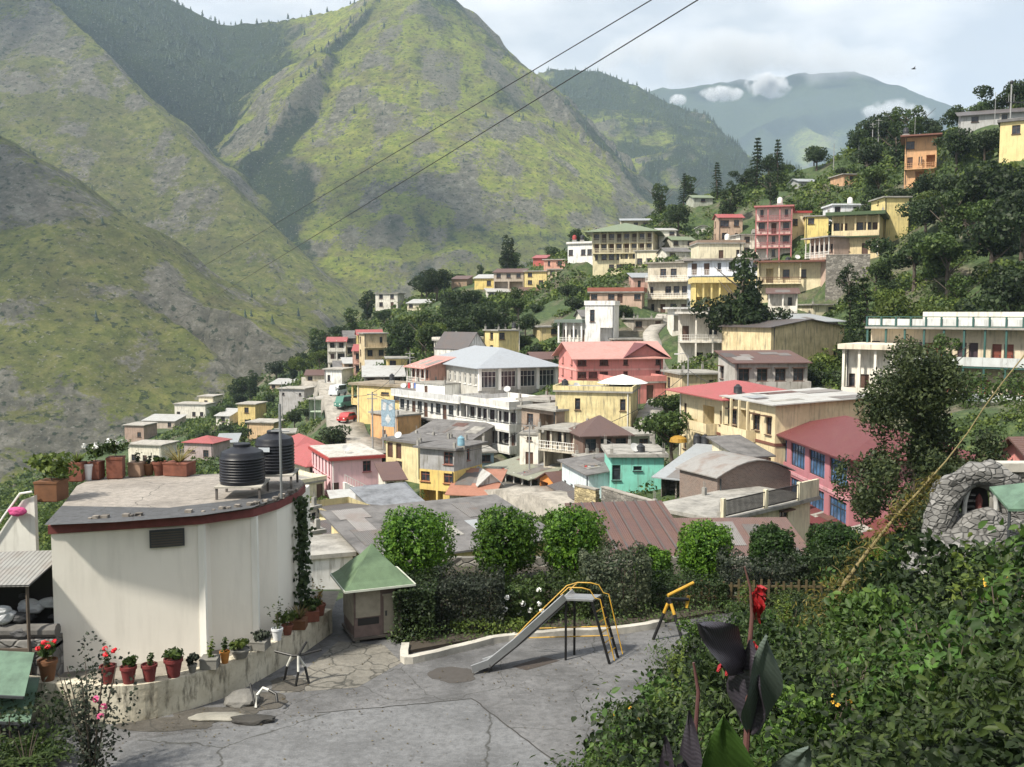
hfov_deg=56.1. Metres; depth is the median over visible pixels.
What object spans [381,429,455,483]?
pale stair house
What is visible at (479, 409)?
window
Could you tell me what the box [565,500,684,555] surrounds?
brown roofed shed
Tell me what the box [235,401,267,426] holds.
yellow tower house
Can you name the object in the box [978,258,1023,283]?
broadleaf tree
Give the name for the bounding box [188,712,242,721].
stone slab
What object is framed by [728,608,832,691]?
bush
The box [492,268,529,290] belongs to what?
brown loft house
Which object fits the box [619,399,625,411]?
window
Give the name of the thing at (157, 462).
potted plant
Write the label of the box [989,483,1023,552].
green sheet roof
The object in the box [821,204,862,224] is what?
white house
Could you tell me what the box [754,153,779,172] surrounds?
broadleaf tree
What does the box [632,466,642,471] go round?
window
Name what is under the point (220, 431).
broadleaf tree
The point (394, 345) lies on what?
broadleaf tree
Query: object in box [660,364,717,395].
town house
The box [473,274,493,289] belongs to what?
pale yellow hut
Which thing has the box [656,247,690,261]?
house
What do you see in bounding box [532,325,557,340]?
house
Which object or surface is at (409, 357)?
utility pole
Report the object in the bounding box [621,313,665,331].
house
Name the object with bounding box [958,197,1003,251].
broadleaf tree
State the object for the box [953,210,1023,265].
broadleaf tree
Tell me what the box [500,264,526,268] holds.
broadleaf tree
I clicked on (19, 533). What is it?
stair parapet
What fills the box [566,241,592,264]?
white tank house
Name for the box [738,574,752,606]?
weed
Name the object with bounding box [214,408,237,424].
white shed house
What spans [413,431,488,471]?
grey render storey
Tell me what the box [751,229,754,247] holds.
town house
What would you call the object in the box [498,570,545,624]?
flower bush
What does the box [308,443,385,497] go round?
pink house
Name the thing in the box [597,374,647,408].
white canopy
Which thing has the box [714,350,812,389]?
town house
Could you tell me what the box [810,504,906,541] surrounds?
maroon lean to
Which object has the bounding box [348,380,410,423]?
yellow corner house
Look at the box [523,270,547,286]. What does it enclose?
yellow ridge house
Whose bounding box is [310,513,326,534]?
cream narrow house
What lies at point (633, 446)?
satellite dish
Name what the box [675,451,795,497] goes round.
curved roof shed
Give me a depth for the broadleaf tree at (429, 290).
287.53 m
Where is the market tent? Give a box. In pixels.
[476,466,503,487]
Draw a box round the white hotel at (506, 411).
[453,392,536,457]
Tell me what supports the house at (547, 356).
on the ground at (816, 295)
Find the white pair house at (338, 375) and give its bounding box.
[322,367,354,383]
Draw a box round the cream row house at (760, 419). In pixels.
[719,387,869,463]
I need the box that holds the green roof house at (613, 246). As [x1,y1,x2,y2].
[584,223,664,276]
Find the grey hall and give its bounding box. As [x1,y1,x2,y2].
[419,345,558,393]
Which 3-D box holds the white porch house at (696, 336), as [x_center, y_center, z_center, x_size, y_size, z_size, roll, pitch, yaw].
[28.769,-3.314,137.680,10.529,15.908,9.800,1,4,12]
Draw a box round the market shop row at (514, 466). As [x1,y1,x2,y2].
[483,456,560,485]
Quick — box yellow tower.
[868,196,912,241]
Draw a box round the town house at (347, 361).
[340,357,352,366]
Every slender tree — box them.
[246,370,262,398]
[285,356,298,379]
[302,327,328,364]
[319,332,330,341]
[342,307,360,329]
[358,291,372,324]
[365,290,375,313]
[409,309,431,354]
[476,265,483,275]
[495,300,511,328]
[498,235,517,268]
[510,287,523,316]
[648,183,672,215]
[677,175,697,198]
[715,249,764,324]
[719,180,743,213]
[760,172,778,204]
[836,264,859,305]
[859,185,881,210]
[880,121,904,172]
[889,106,911,144]
[901,105,935,134]
[916,333,970,380]
[930,188,967,238]
[933,272,979,305]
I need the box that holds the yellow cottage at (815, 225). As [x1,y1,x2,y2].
[803,215,828,243]
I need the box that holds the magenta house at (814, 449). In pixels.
[776,415,975,525]
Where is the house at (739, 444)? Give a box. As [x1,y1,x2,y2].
[706,435,775,459]
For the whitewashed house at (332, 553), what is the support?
on the ground at (816, 295)
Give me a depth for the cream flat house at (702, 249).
188.57 m
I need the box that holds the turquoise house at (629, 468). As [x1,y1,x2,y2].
[601,434,668,492]
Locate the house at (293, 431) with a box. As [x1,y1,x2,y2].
[274,428,296,435]
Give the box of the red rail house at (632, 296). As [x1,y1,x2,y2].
[587,287,646,308]
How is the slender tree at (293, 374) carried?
on the ground at (816, 295)
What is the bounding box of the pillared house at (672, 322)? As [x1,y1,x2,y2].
[663,307,697,335]
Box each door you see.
[316,483,322,499]
[332,483,338,489]
[382,593,400,632]
[388,442,392,456]
[397,443,400,458]
[413,401,415,411]
[425,402,427,416]
[443,405,446,418]
[526,452,532,463]
[547,431,549,446]
[594,244,598,252]
[617,294,622,302]
[625,244,628,252]
[632,233,636,240]
[646,385,652,401]
[661,304,664,312]
[682,326,688,340]
[692,263,696,274]
[704,263,709,274]
[719,250,722,257]
[771,223,776,233]
[841,223,846,230]
[860,374,868,387]
[862,243,867,253]
[873,222,877,229]
[907,157,912,168]
[992,344,1001,357]
[1004,344,1013,357]
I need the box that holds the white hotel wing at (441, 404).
[391,387,507,422]
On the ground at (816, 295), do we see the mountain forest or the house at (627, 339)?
the house at (627, 339)
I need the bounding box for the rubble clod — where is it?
[231,714,275,725]
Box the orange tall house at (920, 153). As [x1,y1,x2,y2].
[900,133,941,188]
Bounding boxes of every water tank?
[219,442,264,485]
[255,429,294,474]
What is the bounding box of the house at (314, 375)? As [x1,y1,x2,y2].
[304,369,324,380]
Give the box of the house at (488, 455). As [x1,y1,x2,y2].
[482,445,497,466]
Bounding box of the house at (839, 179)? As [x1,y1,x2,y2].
[828,173,856,185]
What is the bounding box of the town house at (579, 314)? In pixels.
[573,310,584,318]
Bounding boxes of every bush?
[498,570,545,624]
[520,335,532,345]
[529,303,544,312]
[529,342,556,351]
[552,356,558,363]
[564,296,589,311]
[569,283,593,296]
[586,725,633,766]
[613,700,720,766]
[619,305,633,316]
[676,618,705,648]
[690,651,848,750]
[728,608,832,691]
[756,680,863,749]
[794,203,812,210]
[807,365,841,384]
[808,347,841,366]
[808,361,825,370]
[818,583,909,670]
[835,167,857,173]
[837,379,845,389]
[840,191,858,200]
[854,556,977,624]
[856,558,942,610]
[870,285,905,302]
[874,277,911,288]
[881,527,1023,622]
[935,544,1013,582]
[967,160,998,170]
[978,161,1021,172]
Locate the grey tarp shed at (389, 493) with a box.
[349,482,424,504]
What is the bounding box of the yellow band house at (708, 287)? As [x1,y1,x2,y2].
[688,277,755,306]
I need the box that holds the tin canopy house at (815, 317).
[776,314,844,323]
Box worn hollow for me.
[427,667,474,682]
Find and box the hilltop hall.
[955,108,1023,133]
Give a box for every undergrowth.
[0,124,1023,551]
[517,531,1023,766]
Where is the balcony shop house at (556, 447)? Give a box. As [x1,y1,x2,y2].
[534,416,605,467]
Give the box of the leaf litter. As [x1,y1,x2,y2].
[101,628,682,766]
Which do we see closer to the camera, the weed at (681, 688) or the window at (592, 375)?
the weed at (681, 688)
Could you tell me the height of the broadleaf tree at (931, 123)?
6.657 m
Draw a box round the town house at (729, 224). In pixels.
[712,214,744,239]
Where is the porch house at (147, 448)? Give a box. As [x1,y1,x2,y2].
[128,439,179,461]
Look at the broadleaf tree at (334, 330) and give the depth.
293.67 m
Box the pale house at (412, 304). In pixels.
[407,299,435,310]
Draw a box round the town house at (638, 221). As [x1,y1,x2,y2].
[619,218,652,226]
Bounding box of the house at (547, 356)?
[525,352,558,362]
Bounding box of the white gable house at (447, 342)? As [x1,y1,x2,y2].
[433,332,485,355]
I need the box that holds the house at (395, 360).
[384,356,408,365]
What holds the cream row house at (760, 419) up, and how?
on the ground at (816, 295)
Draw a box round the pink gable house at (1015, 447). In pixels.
[983,436,1023,460]
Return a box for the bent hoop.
[249,683,278,707]
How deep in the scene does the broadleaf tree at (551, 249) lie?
280.92 m
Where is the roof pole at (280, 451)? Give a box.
[271,404,289,498]
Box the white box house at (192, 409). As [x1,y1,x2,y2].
[173,401,216,417]
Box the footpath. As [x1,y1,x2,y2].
[279,641,400,692]
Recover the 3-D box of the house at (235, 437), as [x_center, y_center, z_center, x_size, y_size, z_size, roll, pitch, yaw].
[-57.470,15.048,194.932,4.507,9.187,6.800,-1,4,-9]
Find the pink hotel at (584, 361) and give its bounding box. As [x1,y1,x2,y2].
[552,341,670,382]
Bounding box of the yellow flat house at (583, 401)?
[553,380,640,427]
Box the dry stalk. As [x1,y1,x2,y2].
[786,355,1023,634]
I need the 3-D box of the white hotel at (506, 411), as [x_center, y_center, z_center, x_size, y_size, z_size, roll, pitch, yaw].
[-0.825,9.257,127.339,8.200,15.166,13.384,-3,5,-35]
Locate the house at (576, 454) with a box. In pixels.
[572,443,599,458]
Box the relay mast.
[1006,80,1023,118]
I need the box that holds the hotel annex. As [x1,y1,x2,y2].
[838,342,915,392]
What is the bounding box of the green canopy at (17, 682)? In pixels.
[0,651,39,728]
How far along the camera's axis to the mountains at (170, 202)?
1359.61 m
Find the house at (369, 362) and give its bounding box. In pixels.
[365,360,383,365]
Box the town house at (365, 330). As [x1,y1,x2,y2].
[354,329,382,343]
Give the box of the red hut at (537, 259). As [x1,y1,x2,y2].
[532,255,549,265]
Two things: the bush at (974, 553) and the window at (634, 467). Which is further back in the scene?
the window at (634, 467)
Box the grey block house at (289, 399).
[277,386,315,414]
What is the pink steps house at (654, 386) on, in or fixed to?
on the ground at (816, 295)
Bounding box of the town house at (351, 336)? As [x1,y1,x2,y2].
[341,330,355,355]
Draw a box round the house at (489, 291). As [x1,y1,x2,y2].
[484,288,509,297]
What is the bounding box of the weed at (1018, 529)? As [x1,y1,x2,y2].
[995,524,1023,561]
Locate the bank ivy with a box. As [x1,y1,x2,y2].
[558,543,1023,766]
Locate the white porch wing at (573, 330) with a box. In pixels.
[554,319,584,342]
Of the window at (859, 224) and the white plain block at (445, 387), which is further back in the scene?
the window at (859, 224)
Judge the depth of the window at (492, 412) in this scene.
124.94 m
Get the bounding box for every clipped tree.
[373,504,459,591]
[469,503,542,586]
[538,502,609,581]
[632,543,673,588]
[674,518,735,580]
[747,520,797,576]
[804,519,867,578]
[863,544,903,572]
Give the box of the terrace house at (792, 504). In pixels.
[652,479,820,542]
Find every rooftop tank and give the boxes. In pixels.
[389,373,394,383]
[457,436,464,453]
[561,379,567,385]
[572,235,576,241]
[636,443,644,452]
[692,433,700,445]
[701,434,708,443]
[734,384,741,393]
[777,197,782,204]
[847,197,853,203]
[903,127,909,134]
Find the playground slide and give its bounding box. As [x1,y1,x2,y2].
[471,582,622,672]
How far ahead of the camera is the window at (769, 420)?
80.66 m
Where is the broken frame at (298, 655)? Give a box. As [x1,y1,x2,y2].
[274,641,321,686]
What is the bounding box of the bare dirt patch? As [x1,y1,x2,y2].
[512,657,558,669]
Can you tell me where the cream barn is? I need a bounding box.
[717,319,844,366]
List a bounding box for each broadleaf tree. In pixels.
[194,433,211,438]
[207,406,225,418]
[209,424,253,437]
[216,430,228,436]
[219,404,235,407]
[227,385,246,396]
[230,393,248,403]
[231,376,262,399]
[262,393,276,401]
[264,360,286,378]
[283,410,302,427]
[288,356,310,377]
[294,352,315,372]
[299,408,308,421]
[306,339,326,363]
[307,350,327,367]
[316,424,351,444]
[327,325,347,336]
[373,309,391,323]
[381,323,395,342]
[383,346,405,355]
[384,319,417,352]
[387,336,392,346]
[390,313,430,327]
[392,339,405,350]
[407,275,422,296]
[413,279,434,297]
[414,314,457,331]
[414,321,446,349]
[417,268,453,299]
[417,324,443,358]
[434,279,446,292]
[438,289,480,311]
[439,305,475,319]
[443,318,480,334]
[456,317,470,329]
[458,303,475,312]
[464,303,510,342]
[468,290,482,303]
[471,301,497,311]
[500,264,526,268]
[504,314,539,334]
[505,298,528,318]
[508,252,520,268]
[544,246,562,256]
[551,323,561,334]
[558,284,576,299]
[567,228,590,241]
[632,410,692,461]
[647,394,679,413]
[662,204,691,232]
[688,291,763,332]
[727,169,754,189]
[750,304,793,321]
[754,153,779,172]
[779,163,794,171]
[802,145,826,165]
[804,146,830,170]
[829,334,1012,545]
[836,329,870,351]
[845,128,877,151]
[850,143,884,166]
[855,111,891,138]
[858,318,894,335]
[859,137,883,165]
[859,165,888,194]
[863,232,932,291]
[867,113,908,149]
[867,260,891,293]
[870,188,908,197]
[870,294,936,318]
[895,196,945,232]
[903,173,939,196]
[905,117,929,133]
[905,303,962,325]
[913,231,964,298]
[917,190,938,203]
[919,117,954,130]
[924,125,943,135]
[929,169,990,232]
[931,127,975,171]
[942,104,989,126]
[948,297,989,311]
[951,294,1023,326]
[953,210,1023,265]
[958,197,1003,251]
[961,128,999,161]
[961,160,1023,200]
[968,263,1023,311]
[970,99,992,110]
[972,79,1023,109]
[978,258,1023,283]
[982,189,1023,260]
[1008,95,1023,107]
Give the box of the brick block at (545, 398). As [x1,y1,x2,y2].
[515,390,554,403]
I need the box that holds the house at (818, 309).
[797,298,838,315]
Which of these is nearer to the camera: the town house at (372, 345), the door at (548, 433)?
the door at (548, 433)
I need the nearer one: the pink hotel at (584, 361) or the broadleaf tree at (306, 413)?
the pink hotel at (584, 361)
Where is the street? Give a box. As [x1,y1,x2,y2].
[484,479,573,516]
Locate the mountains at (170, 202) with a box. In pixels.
[0,0,796,482]
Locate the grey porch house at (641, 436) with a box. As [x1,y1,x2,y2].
[617,426,652,443]
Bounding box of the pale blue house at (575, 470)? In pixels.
[557,453,609,497]
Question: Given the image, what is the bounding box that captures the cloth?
[8,507,26,516]
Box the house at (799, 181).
[787,179,814,188]
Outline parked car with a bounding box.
[337,412,356,422]
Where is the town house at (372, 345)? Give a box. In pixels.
[357,332,388,375]
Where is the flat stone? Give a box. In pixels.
[224,688,259,707]
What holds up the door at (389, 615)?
in the kiosk
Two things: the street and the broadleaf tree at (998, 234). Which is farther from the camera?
the broadleaf tree at (998, 234)
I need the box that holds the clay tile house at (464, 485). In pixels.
[445,468,507,498]
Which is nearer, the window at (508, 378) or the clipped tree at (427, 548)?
the clipped tree at (427, 548)
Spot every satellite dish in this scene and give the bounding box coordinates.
[342,445,349,450]
[395,432,400,437]
[630,443,637,450]
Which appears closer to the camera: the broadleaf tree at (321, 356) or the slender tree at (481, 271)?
the broadleaf tree at (321, 356)
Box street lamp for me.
[674,353,688,385]
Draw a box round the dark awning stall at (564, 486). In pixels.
[547,481,573,499]
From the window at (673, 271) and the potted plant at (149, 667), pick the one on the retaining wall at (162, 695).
the potted plant at (149, 667)
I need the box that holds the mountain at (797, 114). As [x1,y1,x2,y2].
[650,71,957,168]
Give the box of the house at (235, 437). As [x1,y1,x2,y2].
[218,433,241,446]
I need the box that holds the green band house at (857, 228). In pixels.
[825,204,889,258]
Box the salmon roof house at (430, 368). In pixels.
[403,355,455,386]
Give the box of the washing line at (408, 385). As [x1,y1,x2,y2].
[407,381,415,389]
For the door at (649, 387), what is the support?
in the pink steps house at (654, 386)
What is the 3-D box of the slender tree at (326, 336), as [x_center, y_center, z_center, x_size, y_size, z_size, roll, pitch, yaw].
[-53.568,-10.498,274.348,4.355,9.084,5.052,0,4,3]
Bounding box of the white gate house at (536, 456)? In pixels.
[518,421,543,463]
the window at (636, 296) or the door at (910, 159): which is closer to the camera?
the window at (636, 296)
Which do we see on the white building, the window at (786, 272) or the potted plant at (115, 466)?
the potted plant at (115, 466)
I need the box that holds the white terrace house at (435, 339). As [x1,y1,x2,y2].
[432,336,483,346]
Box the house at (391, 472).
[374,461,407,483]
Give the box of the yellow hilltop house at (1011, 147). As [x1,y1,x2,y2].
[997,117,1023,162]
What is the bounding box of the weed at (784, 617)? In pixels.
[772,583,796,632]
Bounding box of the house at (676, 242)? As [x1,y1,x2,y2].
[663,236,695,247]
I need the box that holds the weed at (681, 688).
[647,669,686,750]
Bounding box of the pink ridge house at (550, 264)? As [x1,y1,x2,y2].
[542,259,567,269]
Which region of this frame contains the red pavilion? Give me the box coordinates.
[181,435,231,460]
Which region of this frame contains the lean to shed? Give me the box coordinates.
[0,550,62,675]
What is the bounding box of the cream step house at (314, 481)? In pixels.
[295,471,326,499]
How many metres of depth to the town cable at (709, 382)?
98.09 m
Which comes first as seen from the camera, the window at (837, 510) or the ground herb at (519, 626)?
the ground herb at (519, 626)
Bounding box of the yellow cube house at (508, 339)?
[482,324,521,351]
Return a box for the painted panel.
[381,399,394,448]
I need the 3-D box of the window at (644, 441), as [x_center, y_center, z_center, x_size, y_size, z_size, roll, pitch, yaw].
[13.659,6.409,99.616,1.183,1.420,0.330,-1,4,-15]
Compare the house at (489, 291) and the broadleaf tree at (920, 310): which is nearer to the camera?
the broadleaf tree at (920, 310)
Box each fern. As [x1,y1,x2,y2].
[0,724,75,766]
[804,657,868,720]
[856,612,943,643]
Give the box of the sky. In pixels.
[174,0,1023,110]
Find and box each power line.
[76,0,650,333]
[106,0,697,357]
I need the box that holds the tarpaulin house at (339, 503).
[310,497,378,519]
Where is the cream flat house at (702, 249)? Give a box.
[689,240,745,258]
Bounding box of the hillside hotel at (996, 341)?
[865,312,1023,401]
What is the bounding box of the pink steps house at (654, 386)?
[598,373,666,403]
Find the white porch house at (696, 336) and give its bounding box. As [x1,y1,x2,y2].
[675,309,721,366]
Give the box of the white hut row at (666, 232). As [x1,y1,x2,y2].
[654,228,676,248]
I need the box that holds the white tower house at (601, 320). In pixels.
[584,301,619,341]
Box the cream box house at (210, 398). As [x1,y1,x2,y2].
[197,394,224,404]
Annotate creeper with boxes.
[292,495,316,615]
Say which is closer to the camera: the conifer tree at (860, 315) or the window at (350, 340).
the conifer tree at (860, 315)
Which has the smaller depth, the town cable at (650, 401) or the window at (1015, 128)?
the town cable at (650, 401)
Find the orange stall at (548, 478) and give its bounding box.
[535,471,561,485]
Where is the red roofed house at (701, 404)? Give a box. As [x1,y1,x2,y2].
[664,380,785,454]
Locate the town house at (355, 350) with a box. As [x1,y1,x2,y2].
[351,344,358,375]
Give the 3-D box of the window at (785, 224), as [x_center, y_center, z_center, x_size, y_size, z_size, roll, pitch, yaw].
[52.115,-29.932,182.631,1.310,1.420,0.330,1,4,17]
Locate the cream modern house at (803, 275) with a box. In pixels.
[753,260,825,302]
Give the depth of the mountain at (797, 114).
5951.73 m
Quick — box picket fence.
[674,579,828,606]
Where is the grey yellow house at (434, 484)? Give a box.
[419,464,481,500]
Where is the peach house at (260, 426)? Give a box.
[245,418,285,439]
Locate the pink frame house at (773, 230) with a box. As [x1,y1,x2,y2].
[754,205,794,259]
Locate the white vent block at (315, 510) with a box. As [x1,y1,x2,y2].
[310,491,321,522]
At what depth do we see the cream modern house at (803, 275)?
157.40 m
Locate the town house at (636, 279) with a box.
[627,273,647,287]
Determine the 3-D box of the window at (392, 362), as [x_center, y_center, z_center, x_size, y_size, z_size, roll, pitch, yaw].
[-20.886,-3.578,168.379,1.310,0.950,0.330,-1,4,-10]
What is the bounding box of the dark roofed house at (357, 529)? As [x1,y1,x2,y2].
[320,494,550,557]
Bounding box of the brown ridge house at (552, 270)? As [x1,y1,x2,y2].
[546,269,561,280]
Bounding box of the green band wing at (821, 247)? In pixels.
[801,235,849,286]
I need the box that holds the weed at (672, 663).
[663,637,687,691]
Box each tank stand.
[214,478,269,499]
[251,468,299,489]
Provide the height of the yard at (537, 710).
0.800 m
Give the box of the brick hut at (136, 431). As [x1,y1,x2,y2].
[123,422,158,441]
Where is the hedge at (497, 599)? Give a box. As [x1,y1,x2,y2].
[428,561,505,634]
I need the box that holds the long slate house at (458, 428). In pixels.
[411,419,494,446]
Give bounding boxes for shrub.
[0,689,74,756]
[41,631,140,766]
[392,566,439,644]
[536,567,590,619]
[577,537,652,618]
[648,564,728,613]
[715,544,807,602]
[790,544,869,584]
[946,364,1023,409]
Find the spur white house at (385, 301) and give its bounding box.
[374,293,405,310]
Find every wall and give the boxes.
[0,623,63,676]
[29,608,331,723]
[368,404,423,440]
[408,556,808,565]
[574,484,599,502]
[601,486,651,501]
[825,254,870,300]
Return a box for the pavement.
[104,699,556,766]
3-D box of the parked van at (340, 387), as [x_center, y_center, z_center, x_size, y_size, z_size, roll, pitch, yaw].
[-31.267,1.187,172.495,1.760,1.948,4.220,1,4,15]
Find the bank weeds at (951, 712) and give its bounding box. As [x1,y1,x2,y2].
[583,560,1023,766]
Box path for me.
[635,314,668,443]
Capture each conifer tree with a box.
[677,173,689,205]
[709,162,723,199]
[745,137,766,190]
[768,139,787,185]
[832,297,856,362]
[841,277,876,360]
[845,310,863,361]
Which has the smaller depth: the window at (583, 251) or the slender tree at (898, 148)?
the slender tree at (898, 148)
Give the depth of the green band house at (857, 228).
152.68 m
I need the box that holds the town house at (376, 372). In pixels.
[361,365,405,380]
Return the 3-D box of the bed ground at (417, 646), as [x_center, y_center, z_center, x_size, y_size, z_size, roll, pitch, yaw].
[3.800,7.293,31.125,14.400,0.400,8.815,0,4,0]
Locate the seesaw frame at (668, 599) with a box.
[652,581,693,642]
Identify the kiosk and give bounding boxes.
[330,544,415,642]
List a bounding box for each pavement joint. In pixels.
[317,698,472,712]
[472,699,561,766]
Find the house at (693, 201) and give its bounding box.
[684,195,713,207]
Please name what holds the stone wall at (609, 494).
on the ground at (816, 295)
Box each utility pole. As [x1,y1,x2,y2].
[367,392,377,448]
[405,351,413,383]
[523,422,535,469]
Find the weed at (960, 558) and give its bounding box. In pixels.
[945,532,1015,618]
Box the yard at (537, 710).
[0,567,744,766]
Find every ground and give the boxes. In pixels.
[0,125,1023,766]
[60,591,338,679]
[114,717,214,731]
[173,707,257,720]
[243,691,287,710]
[270,675,307,691]
[409,566,787,653]
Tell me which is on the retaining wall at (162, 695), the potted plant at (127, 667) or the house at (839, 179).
the potted plant at (127, 667)
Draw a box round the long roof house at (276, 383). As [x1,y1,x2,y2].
[269,378,297,391]
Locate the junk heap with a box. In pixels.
[0,593,53,639]
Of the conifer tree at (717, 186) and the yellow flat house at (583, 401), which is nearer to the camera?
the yellow flat house at (583, 401)
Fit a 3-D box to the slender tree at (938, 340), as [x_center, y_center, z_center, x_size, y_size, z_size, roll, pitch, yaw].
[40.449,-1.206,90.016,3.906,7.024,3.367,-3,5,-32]
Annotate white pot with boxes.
[84,464,92,480]
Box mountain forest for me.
[12,0,818,323]
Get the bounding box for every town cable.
[375,395,528,424]
[451,426,527,451]
[611,373,686,421]
[689,370,768,393]
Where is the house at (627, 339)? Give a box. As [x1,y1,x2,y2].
[608,337,643,340]
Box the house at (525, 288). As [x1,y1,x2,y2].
[518,287,541,294]
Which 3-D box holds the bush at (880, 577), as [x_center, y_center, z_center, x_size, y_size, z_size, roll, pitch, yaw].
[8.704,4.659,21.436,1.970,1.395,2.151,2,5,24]
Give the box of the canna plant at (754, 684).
[659,566,811,766]
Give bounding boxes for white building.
[45,474,310,671]
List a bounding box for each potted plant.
[23,451,83,501]
[35,639,57,681]
[68,452,87,481]
[81,442,105,479]
[98,646,116,684]
[102,438,130,478]
[119,655,137,684]
[127,450,145,476]
[141,652,157,681]
[144,453,153,475]
[151,456,166,475]
[161,444,198,476]
[161,646,183,677]
[186,652,199,672]
[199,636,220,669]
[219,637,229,663]
[228,637,250,658]
[248,629,270,650]
[265,596,288,640]
[274,610,298,635]
[288,603,309,629]
[303,597,320,622]
[312,579,325,615]
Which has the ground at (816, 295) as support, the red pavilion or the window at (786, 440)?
the red pavilion
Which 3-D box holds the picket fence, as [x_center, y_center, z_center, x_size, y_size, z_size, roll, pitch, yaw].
[7.851,6.709,30.776,5.300,0.916,0.075,0,4,0]
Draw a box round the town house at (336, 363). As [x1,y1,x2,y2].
[332,361,341,366]
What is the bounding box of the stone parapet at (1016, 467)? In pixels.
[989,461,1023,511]
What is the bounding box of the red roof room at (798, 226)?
[792,211,811,239]
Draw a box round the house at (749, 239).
[730,234,754,257]
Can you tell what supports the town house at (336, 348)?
on the ground at (816, 295)
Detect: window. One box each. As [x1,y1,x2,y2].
[202,450,208,457]
[347,338,353,343]
[362,460,371,472]
[367,350,372,356]
[378,350,383,356]
[390,360,395,364]
[401,399,404,408]
[416,401,421,410]
[419,471,429,482]
[436,403,440,413]
[442,452,453,465]
[442,473,451,483]
[449,405,453,415]
[469,406,474,417]
[475,407,480,418]
[482,371,495,387]
[482,408,486,419]
[482,455,490,462]
[488,409,494,420]
[497,410,501,421]
[497,431,500,442]
[499,333,504,339]
[501,370,515,386]
[502,433,508,444]
[503,411,508,422]
[511,412,515,422]
[521,370,534,386]
[528,413,532,424]
[540,369,553,385]
[551,329,557,334]
[557,432,566,443]
[571,329,576,336]
[575,398,580,410]
[578,360,585,365]
[578,372,586,378]
[581,249,585,254]
[585,439,595,450]
[588,372,597,378]
[590,310,594,321]
[591,294,596,299]
[599,360,608,365]
[600,438,610,448]
[601,254,606,259]
[602,244,606,249]
[608,294,614,299]
[609,254,613,259]
[611,465,621,480]
[616,438,625,443]
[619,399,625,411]
[623,359,628,365]
[631,244,636,249]
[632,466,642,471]
[634,294,640,299]
[635,321,642,327]
[637,258,641,264]
[639,438,647,443]
[660,269,666,276]
[665,286,670,293]
[670,268,676,276]
[674,286,679,293]
[682,286,687,293]
[709,327,717,335]
[716,365,723,379]
[720,220,728,226]
[725,408,736,425]
[734,220,739,226]
[738,368,751,381]
[744,236,750,242]
[749,412,759,431]
[756,367,768,381]
[759,223,764,229]
[760,415,771,435]
[774,367,787,381]
[779,508,795,516]
[783,222,789,229]
[783,236,788,242]
[783,269,789,277]
[785,440,786,461]
[788,297,791,305]
[791,477,800,485]
[792,367,806,381]
[792,443,804,469]
[793,219,797,225]
[801,269,805,277]
[808,218,813,223]
[810,450,824,478]
[810,490,823,510]
[830,496,845,523]
[831,458,846,485]
[833,223,839,230]
[847,373,854,386]
[857,222,862,229]
[865,222,870,229]
[906,141,914,149]
[957,343,966,356]
[969,343,977,356]
[971,116,978,122]
[1000,114,1007,118]
[1011,125,1020,134]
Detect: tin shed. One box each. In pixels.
[313,520,330,533]
[327,489,354,498]
[363,482,414,491]
[651,443,711,498]
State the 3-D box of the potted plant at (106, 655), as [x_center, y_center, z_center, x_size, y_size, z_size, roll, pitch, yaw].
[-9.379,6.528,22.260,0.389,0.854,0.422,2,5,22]
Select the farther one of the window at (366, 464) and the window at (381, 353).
the window at (381, 353)
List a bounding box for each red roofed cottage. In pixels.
[292,433,325,447]
[294,443,312,472]
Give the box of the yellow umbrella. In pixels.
[669,435,686,450]
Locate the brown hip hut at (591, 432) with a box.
[568,415,634,457]
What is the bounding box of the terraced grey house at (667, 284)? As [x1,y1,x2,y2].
[644,258,692,312]
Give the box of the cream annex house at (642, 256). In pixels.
[633,250,657,266]
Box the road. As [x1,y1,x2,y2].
[301,377,385,452]
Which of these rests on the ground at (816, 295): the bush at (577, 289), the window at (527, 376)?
the bush at (577, 289)
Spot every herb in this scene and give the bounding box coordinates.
[450,615,524,634]
[595,706,656,762]
[834,617,924,692]
[893,620,996,698]
[936,576,1023,663]
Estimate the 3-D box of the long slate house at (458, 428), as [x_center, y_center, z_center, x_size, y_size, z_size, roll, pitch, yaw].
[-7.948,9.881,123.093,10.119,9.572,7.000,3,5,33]
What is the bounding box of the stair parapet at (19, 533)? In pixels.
[0,491,38,551]
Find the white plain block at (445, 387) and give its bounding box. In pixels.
[414,375,459,394]
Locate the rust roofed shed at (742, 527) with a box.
[674,517,806,555]
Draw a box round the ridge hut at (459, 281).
[451,276,472,288]
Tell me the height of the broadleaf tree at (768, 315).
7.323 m
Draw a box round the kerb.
[400,619,664,663]
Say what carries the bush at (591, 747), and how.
on the ground at (816, 295)
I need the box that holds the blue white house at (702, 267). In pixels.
[683,255,770,305]
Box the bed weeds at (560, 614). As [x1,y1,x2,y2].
[386,562,753,643]
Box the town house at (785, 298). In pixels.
[766,288,800,313]
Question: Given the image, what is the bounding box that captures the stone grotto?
[900,459,1023,591]
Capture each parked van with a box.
[328,384,346,395]
[334,395,356,407]
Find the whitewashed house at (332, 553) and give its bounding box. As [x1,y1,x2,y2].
[310,533,355,588]
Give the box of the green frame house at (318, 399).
[306,395,325,421]
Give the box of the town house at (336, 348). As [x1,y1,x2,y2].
[326,337,348,367]
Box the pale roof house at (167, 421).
[141,414,187,428]
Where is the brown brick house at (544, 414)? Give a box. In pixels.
[517,402,568,429]

